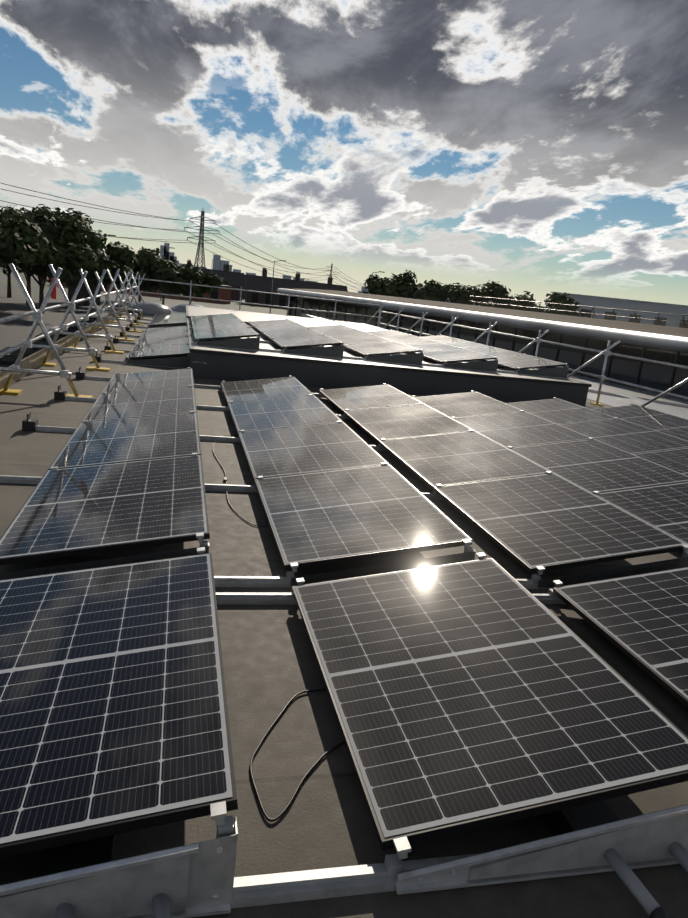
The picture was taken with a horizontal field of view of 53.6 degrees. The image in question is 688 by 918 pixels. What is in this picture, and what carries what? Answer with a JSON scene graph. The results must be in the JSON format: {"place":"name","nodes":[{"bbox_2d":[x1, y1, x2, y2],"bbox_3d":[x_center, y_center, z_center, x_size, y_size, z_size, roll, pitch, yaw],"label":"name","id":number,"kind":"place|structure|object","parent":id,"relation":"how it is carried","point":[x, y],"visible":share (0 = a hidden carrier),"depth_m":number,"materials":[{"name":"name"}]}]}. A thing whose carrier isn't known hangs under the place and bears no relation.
{"place":"outdoors","nodes":[
{"label":"outdoors","id":0,"kind":"place"},
{"bbox_2d":[0,268,286,314],"bbox_3d":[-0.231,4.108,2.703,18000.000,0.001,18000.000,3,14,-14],"label":"ground","id":1,"kind":"structure","parent":0,"point":[18,298],"depth_m":118.07,"materials":[{"name":"grey concrete"}]},
{"bbox_2d":[0,208,23,297],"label":"tree","id":2,"kind":"object","parent":1,"relation":"on","point":[9,293],"visible":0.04,"depth_m":76.44,"materials":[{"name":"green plant"}]},
{"bbox_2d":[0,207,26,250],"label":"tree","id":3,"kind":"object","parent":1,"relation":"on","point":[6,212],"visible":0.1,"depth_m":53.17,"materials":[{"name":"green plant"}]},
{"bbox_2d":[0,295,165,349],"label":"car park","id":4,"kind":"structure","parent":1,"relation":"on","point":[15,332],"depth_m":56.30,"materials":[{"name":"grey concrete"}]},
{"bbox_2d":[0,355,27,365],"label":"car","id":5,"kind":"object","parent":4,"relation":"on","point":[10,360],"depth_m":21.52,"materials":[{"name":"grey paint"}]},
{"bbox_2d":[0,215,44,268],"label":"tree","id":6,"kind":"object","parent":4,"relation":"on","point":[19,242],"visible":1,"depth_m":42.99,"materials":[{"name":"green plant"}]},
{"bbox_2d":[0,341,48,357],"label":"car","id":7,"kind":"object","parent":4,"relation":"on","point":[30,351],"visible":0.02,"depth_m":25.90,"materials":[{"name":"paint"}]},
{"bbox_2d":[0,336,63,353],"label":"car","id":8,"kind":"object","parent":4,"relation":"on","point":[51,337],"visible":0.04,"depth_m":28.53,"materials":[{"name":"grey paint"}]},
{"bbox_2d":[5,207,93,304],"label":"tree","id":9,"kind":"object","parent":4,"relation":"on","point":[71,275],"visible":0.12,"depth_m":67.55,"materials":[{"name":"green plant"}]},
{"bbox_2d":[1,204,107,312],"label":"tree","id":10,"kind":"object","parent":4,"relation":"on","point":[57,229],"visible":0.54,"depth_m":57.84,"materials":[{"name":"green plant"}]},
{"bbox_2d":[34,324,86,340],"bbox_3d":[-14.031,-6.374,36.238,4.300,1.418,1.820,3,14,-15],"label":"car","id":11,"kind":"object","parent":4,"relation":"on","point":[73,328],"visible":0.02,"depth_m":35.30,"materials":[{"name":"grey paint"}]},
{"bbox_2d":[48,319,95,331],"bbox_3d":[-15.291,-7.653,40.907,4.300,1.418,1.820,3,14,-13],"label":"car","id":12,"kind":"object","parent":4,"relation":"on","point":[89,320],"visible":0.04,"depth_m":40.06,"materials":[{"name":"white paint"}]},
{"bbox_2d":[68,280,100,304],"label":"sign board","id":13,"kind":"object","parent":4,"relation":"on","point":[80,294],"depth_m":80.57,"materials":[{"name":"black glass"}]},
{"bbox_2d":[65,241,138,305],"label":"tree","id":14,"kind":"object","parent":4,"relation":"on","point":[118,255],"visible":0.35,"depth_m":75.91,"materials":[{"name":"green plant"}]},
{"bbox_2d":[118,246,162,301],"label":"tree","id":15,"kind":"object","parent":4,"relation":"on","point":[143,251],"visible":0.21,"depth_m":95.49,"materials":[{"name":"green plant"}]},
{"bbox_2d":[133,250,185,304],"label":"tree","id":16,"kind":"object","parent":1,"relation":"on","point":[148,262],"visible":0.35,"depth_m":89.64,"materials":[{"name":"green plant"}]},
{"bbox_2d":[152,263,226,300],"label":"tree","id":17,"kind":"object","parent":1,"relation":"on","point":[190,272],"visible":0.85,"depth_m":87.12,"materials":[{"name":"green plant"}]},
{"bbox_2d":[184,211,217,268],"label":"pylon","id":18,"kind":"object","parent":1,"relation":"on","point":[201,229],"visible":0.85,"depth_m":363.75,"materials":[{"name":"grey metal"}]},
{"bbox_2d":[0,182,367,291],"bbox_3d":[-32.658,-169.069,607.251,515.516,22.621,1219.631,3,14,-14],"label":"power lines","id":19,"kind":"object","parent":18,"relation":"attached to","point":[179,231],"visible":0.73,"depth_m":325.05,"materials":[{"name":"grey metal"}]},
{"bbox_2d":[179,259,243,300],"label":"house row","id":20,"kind":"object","parent":1,"relation":"on","point":[234,280],"visible":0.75,"depth_m":169.97,"materials":[{"name":"brick"}]},
{"bbox_2d":[50,234,482,312],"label":"street lamps","id":21,"kind":"object","parent":1,"relation":"on","point":[272,278],"visible":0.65,"depth_m":113.72,"materials":[{"name":"grey metal"}]},
{"bbox_2d":[245,268,347,308],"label":"house row","id":22,"kind":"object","parent":1,"relation":"on","point":[263,283],"visible":0.62,"depth_m":149.15,"materials":[{"name":"brick"}]},
{"bbox_2d":[323,264,338,277],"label":"pylon","id":23,"kind":"object","parent":1,"relation":"on","point":[331,270],"visible":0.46,"depth_m":751.42,"materials":[{"name":"grey metal"}]},
{"bbox_2d":[364,269,422,298],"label":"tree","id":24,"kind":"object","parent":1,"relation":"on","point":[399,285],"visible":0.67,"depth_m":73.57,"materials":[{"name":"green plant"}]},
{"bbox_2d":[409,279,476,303],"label":"tree","id":25,"kind":"object","parent":1,"relation":"on","point":[431,291],"visible":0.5,"depth_m":72.73,"materials":[{"name":"green plant"}]},
{"bbox_2d":[441,283,510,307],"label":"tree","id":26,"kind":"object","parent":1,"relation":"on","point":[483,293],"visible":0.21,"depth_m":73.87,"materials":[{"name":"green plant"}]},
{"bbox_2d":[277,288,687,397],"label":"neighbour showroom","id":27,"kind":"structure","parent":1,"relation":"on","point":[667,344],"depth_m":31.70,"materials":[{"name":"grey metal"}]},
{"bbox_2d":[482,280,552,313],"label":"tree","id":28,"kind":"object","parent":1,"relation":"on","point":[499,290],"visible":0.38,"depth_m":73.93,"materials":[{"name":"green plant"}]},
{"bbox_2d":[544,292,593,317],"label":"tree","id":29,"kind":"object","parent":1,"relation":"on","point":[555,297],"visible":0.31,"depth_m":74.64,"materials":[{"name":"green plant"}]},
{"bbox_2d":[61,282,231,303],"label":"building","id":30,"kind":"structure","parent":0,"point":[221,294],"depth_m":135.73,"materials":[{"name":"brick"}]},
{"bbox_2d":[242,275,245,298],"bbox_3d":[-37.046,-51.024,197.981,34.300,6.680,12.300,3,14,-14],"label":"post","id":31,"kind":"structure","parent":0,"point":[243,294],"depth_m":194.46,"materials":[{"name":"metal"}]},
{"bbox_2d":[103,243,549,311],"bbox_3d":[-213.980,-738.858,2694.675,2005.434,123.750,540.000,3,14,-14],"label":"distant skyline","id":32,"kind":"structure","parent":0,"point":[218,263],"depth_m":2802.94,"materials":[{"name":"grey"}]},
{"bbox_2d":[0,0,687,306],"label":"sky","id":33,"kind":"structure","parent":0,"point":[539,148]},
{"bbox_2d":[549,292,687,327],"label":"grey clad building","id":34,"kind":"structure","parent":0,"point":[615,303],"depth_m":87.35,"materials":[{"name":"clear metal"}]},
{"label":"lower building walls","id":35,"kind":"object","parent":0,"visible":0},
{"bbox_2d":[301,313,687,419],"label":"metal roof","id":36,"kind":"structure","parent":35,"relation":"on","point":[614,394],"depth_m":20.73,"materials":[{"name":"grey metal"}]},
{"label":"building walls","id":37,"kind":"object","parent":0,"visible":0},
{"bbox_2d":[0,311,687,917],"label":"roof deck","id":38,"kind":"structure","parent":37,"relation":"on","point":[270,671],"depth_m":2.63,"materials":[{"name":"grey concrete"}]},
{"bbox_2d":[0,263,144,397],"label":"scaffold edge protection","id":39,"kind":"object","parent":38,"relation":"on","point":[16,371],"visible":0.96,"depth_m":10.72,"materials":[{"name":"metal"}]},
{"bbox_2d":[126,302,202,316],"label":"rooflight domes","id":40,"kind":"structure","parent":38,"relation":"on","point":[150,308],"depth_m":25.62,"materials":[{"name":"grey plastic"}]},
{"bbox_2d":[193,362,344,821],"bbox_3d":[-1.123,-0.185,6.454,0.504,0.336,9.207,3,14,-14],"label":"roof cable","id":41,"kind":"object","parent":38,"relation":"on","point":[305,775],"visible":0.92,"depth_m":2.46,"materials":[{"name":"black rubber"}]},
{"bbox_2d":[0,310,687,917],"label":"mounting rails","id":42,"kind":"object","parent":38,"relation":"on","point":[194,880],"visible":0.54,"depth_m":1.99,"materials":[{"name":"metal"}]},
{"bbox_2d":[0,311,687,857],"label":"solar panels","id":43,"kind":"object","parent":42,"relation":"on","point":[472,695],"visible":0.9,"depth_m":3.26,"materials":[{"name":"black"}]},
{"bbox_2d":[35,800,687,917],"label":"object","id":44,"kind":"object","parent":38,"relation":"on","point":[67,857],"visible":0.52,"depth_m":1.92,"materials":[{"name":"grey metal"}]},
{"bbox_2d":[185,305,591,406],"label":"raised roof upstands","id":45,"kind":"object","parent":38,"relation":"on","point":[230,364],"visible":0.65,"depth_m":12.23,"materials":[{"name":"black metal"}]},
{"bbox_2d":[133,275,687,406],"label":"guard railing","id":46,"kind":"object","parent":38,"relation":"on","point":[605,352],"visible":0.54,"depth_m":17.79,"materials":[{"name":"metal"}]}
]}

